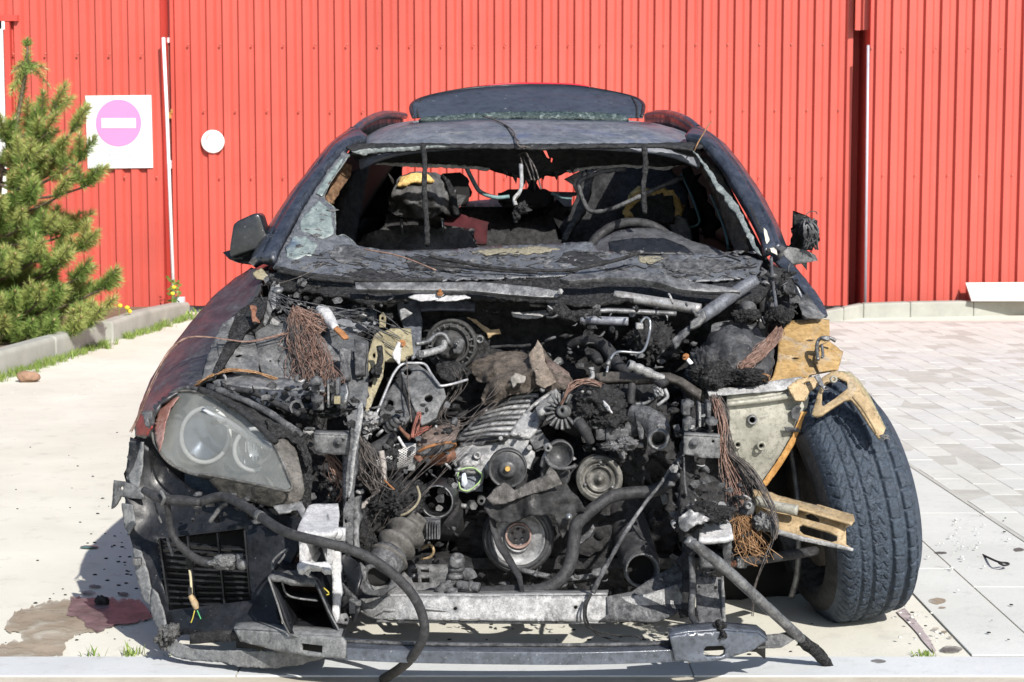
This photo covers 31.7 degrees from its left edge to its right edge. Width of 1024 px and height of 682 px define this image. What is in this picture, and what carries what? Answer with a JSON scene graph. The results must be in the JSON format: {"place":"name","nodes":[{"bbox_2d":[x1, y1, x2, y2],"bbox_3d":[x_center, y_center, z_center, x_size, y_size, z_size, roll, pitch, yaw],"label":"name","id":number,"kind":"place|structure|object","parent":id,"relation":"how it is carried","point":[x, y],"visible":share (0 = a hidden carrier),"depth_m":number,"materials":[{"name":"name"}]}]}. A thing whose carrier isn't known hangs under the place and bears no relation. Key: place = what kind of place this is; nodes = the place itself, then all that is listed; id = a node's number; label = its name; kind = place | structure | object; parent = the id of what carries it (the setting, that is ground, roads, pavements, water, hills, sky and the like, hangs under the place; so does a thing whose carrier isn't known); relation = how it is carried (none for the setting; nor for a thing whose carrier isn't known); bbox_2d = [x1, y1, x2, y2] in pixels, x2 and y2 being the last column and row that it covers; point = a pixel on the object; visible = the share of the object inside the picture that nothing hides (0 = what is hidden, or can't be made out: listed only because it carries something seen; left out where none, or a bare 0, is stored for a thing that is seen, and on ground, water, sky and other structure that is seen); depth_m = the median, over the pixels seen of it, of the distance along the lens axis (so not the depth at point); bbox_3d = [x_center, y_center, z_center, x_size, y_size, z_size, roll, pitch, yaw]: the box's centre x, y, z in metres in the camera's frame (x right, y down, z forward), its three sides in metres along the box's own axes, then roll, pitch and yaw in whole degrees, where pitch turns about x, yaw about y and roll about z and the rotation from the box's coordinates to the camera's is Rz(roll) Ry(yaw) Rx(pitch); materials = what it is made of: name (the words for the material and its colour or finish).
{"place":"outdoors","nodes":[
{"label":"outdoors","id":0,"kind":"place"},
{"bbox_2d":[80,545,97,548],"bbox_3d":[-1.436,0.700,6.120,0.063,0.010,0.034,0,5,0],"label":"glass chip","id":1,"kind":"object","parent":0,"point":[89,546],"visible":1,"depth_m":6.11,"materials":[{"name":"teal glass"}]},
{"bbox_2d":[0,311,935,656],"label":"grass","id":2,"kind":"structure","parent":0,"point":[54,359],"depth_m":12.26,"materials":[{"name":"green plant"}]},
{"bbox_2d":[0,312,1023,656],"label":"ground","id":3,"kind":"structure","parent":0,"point":[60,444],"depth_m":6.22,"materials":[{"name":"concrete"}]},
{"bbox_2d":[17,371,40,381],"bbox_3d":[-2.939,0.220,10.947,0.142,0.083,0.113,0,5,0],"label":"stone","id":4,"kind":"object","parent":3,"relation":"on","point":[26,376],"visible":1,"depth_m":10.91,"materials":[{"name":"stone"}]},
{"bbox_2d":[0,599,94,656],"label":"dried stain","id":5,"kind":"object","parent":3,"relation":"on","point":[44,647],"visible":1,"depth_m":5.04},
{"bbox_2d":[81,590,92,594],"bbox_3d":[-1.284,0.763,5.462,0.043,0.001,0.065,-3,6,-25],"label":"oil spot","id":6,"kind":"object","parent":3,"relation":"on","point":[85,592],"visible":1,"depth_m":5.47,"materials":[{"name":"black liquid"}]},
{"bbox_2d":[0,302,189,375],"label":"curb","id":7,"kind":"structure","parent":3,"relation":"on","point":[114,325],"depth_m":12.90,"materials":[{"name":"concrete"}]},
{"bbox_2d":[0,35,124,340],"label":"pine tree","id":8,"kind":"object","parent":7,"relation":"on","point":[30,308],"visible":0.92,"depth_m":12.62,"materials":[{"name":"green plant"}]},
{"bbox_2d":[89,584,100,587],"bbox_3d":[-1.285,0.755,5.548,0.039,0.001,0.051,0,5,0],"label":"oil spot","id":9,"kind":"object","parent":3,"relation":"on","point":[94,586],"visible":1,"depth_m":5.54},
{"bbox_2d":[67,596,151,632],"bbox_3d":[-1.174,0.785,5.225,0.234,0.001,0.469,-2,6,-20],"label":"damp stain","id":10,"kind":"object","parent":3,"relation":"on","point":[92,614],"visible":0.99,"depth_m":5.21,"materials":[{"name":"red liquid"}]},
{"bbox_2d":[94,595,109,604],"bbox_3d":[-1.212,0.768,5.323,0.048,0.038,0.039,0,5,0],"label":"charred clump","id":11,"kind":"object","parent":10,"relation":"on","point":[101,600],"visible":1,"depth_m":5.31,"materials":[{"name":"black"}]},
{"bbox_2d":[118,592,127,595],"bbox_3d":[-1.177,0.765,5.448,0.033,0.001,0.050,0,5,0],"label":"oil spot","id":12,"kind":"object","parent":3,"relation":"on","point":[123,593],"visible":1,"depth_m":5.45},
{"bbox_2d":[162,37,184,301],"bbox_3d":[-2.972,-1.412,15.787,0.162,2.472,0.100,0,5,0],"label":"white post","id":13,"kind":"object","parent":3,"relation":"on","point":[181,299],"visible":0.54,"depth_m":15.79,"materials":[{"name":"white metal"}]},
{"bbox_2d":[166,276,200,316],"bbox_3d":[-2.859,-0.395,15.850,0.393,0.367,0.621,-1,5,-10],"label":"leafy weed","id":14,"kind":"object","parent":3,"relation":"on","point":[173,282],"visible":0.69,"depth_m":15.78,"materials":[{"name":"green plant"}]},
{"bbox_2d":[5,432,1012,654],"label":"charred crumbs","id":15,"kind":"object","parent":3,"relation":"on","point":[350,632],"visible":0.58,"depth_m":5.53,"materials":[{"name":"black"}]},
{"bbox_2d":[0,0,1023,311],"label":"red building","id":16,"kind":"structure","parent":3,"relation":"on","point":[884,138],"depth_m":16.09,"materials":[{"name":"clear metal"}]},
{"bbox_2d":[0,15,18,193],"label":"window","id":17,"kind":"structure","parent":16,"relation":"in","point":[6,61],"depth_m":15.77,"materials":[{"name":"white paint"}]},
{"bbox_2d":[85,95,152,167],"bbox_3d":[-3.455,-1.840,15.849,0.582,0.641,0.020,0,5,0],"label":"no entry sign","id":18,"kind":"object","parent":16,"relation":"attached to","point":[121,125],"visible":0.99,"depth_m":15.84,"materials":[{"name":"white metal"}]},
{"bbox_2d":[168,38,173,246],"bbox_3d":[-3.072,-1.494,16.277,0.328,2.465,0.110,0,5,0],"label":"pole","id":19,"kind":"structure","parent":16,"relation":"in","point":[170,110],"depth_m":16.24,"materials":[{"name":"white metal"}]},
{"bbox_2d":[201,130,223,152],"bbox_3d":[-2.683,-1.788,16.149,0.206,0.206,0.028,0,5,0],"label":"round plate","id":20,"kind":"object","parent":16,"relation":"attached to","point":[212,141],"visible":1,"depth_m":16.14,"materials":[{"name":"white metal"}]},
{"bbox_2d":[0,657,1023,681],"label":"foreground kerb bed","id":21,"kind":"object","parent":3,"relation":"on","point":[730,669],"visible":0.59,"depth_m":4.60,"materials":[{"name":"concrete"}]},
{"bbox_2d":[871,659,885,662],"bbox_3d":[0.955,0.834,4.694,0.039,0.001,0.035,-3,6,-32],"label":"oil spot","id":22,"kind":"object","parent":21,"relation":"on","point":[878,660],"visible":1,"depth_m":4.70,"materials":[{"name":"grey liquid"}]},
{"bbox_2d":[18,358,1010,641],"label":"pebbles","id":23,"kind":"object","parent":3,"relation":"on","point":[904,606],"visible":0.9,"depth_m":5.87,"materials":[{"name":"grey concrete"}]},
{"bbox_2d":[111,82,921,681],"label":"burnt car","id":24,"kind":"object","parent":3,"relation":"on","point":[387,386],"visible":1,"depth_m":4.99,"materials":[{"name":"paint"}]},
{"bbox_2d":[897,608,935,651],"bbox_3d":[1.134,0.805,5.036,0.034,0.001,0.486,0,5,0],"label":"worn stripe","id":25,"kind":"object","parent":3,"relation":"on","point":[905,614],"visible":0.94,"depth_m":5.06,"materials":[{"name":"paint"}]},
{"bbox_2d":[823,300,1023,320],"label":"back kerb bed","id":26,"kind":"object","parent":3,"relation":"on","point":[947,308],"visible":0.87,"depth_m":15.79,"materials":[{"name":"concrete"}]},
{"bbox_2d":[966,282,1023,300],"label":"leaning board","id":27,"kind":"object","parent":26,"relation":"on","point":[998,291],"visible":1,"depth_m":15.87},
{"bbox_2d":[941,646,961,651],"bbox_3d":[1.175,0.823,4.815,0.059,0.001,0.064,0,5,0],"label":"oil spot","id":28,"kind":"object","parent":3,"relation":"on","point":[951,648],"visible":1,"depth_m":4.82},
{"bbox_2d":[910,467,1023,656],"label":"slab bed","id":29,"kind":"object","parent":3,"relation":"on","point":[974,611],"visible":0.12,"depth_m":5.69,"materials":[{"name":"grey concrete"}]},
{"bbox_2d":[929,597,945,603],"bbox_3d":[1.263,0.772,5.351,0.077,0.001,0.055,-5,7,-40],"label":"oil spot","id":30,"kind":"object","parent":29,"relation":"on","point":[939,600],"visible":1,"depth_m":5.36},
{"bbox_2d":[982,554,1009,565],"bbox_3d":[1.576,0.712,5.894,0.043,0.037,0.287,0,5,0],"label":"wire scrap","id":31,"kind":"object","parent":29,"relation":"on","point":[1001,563],"visible":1,"depth_m":5.78,"materials":[{"name":"black metal"}]},
{"bbox_2d":[1013,548,1023,551],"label":"oil spot","id":32,"kind":"object","parent":29,"relation":"on","point":[1018,549],"visible":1,"depth_m":6.08,"materials":[{"name":"liquid"}]},
{"bbox_2d":[812,321,1023,540],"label":"pavement","id":33,"kind":"structure","parent":0,"point":[948,397],"depth_m":10.21,"materials":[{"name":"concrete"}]}
]}

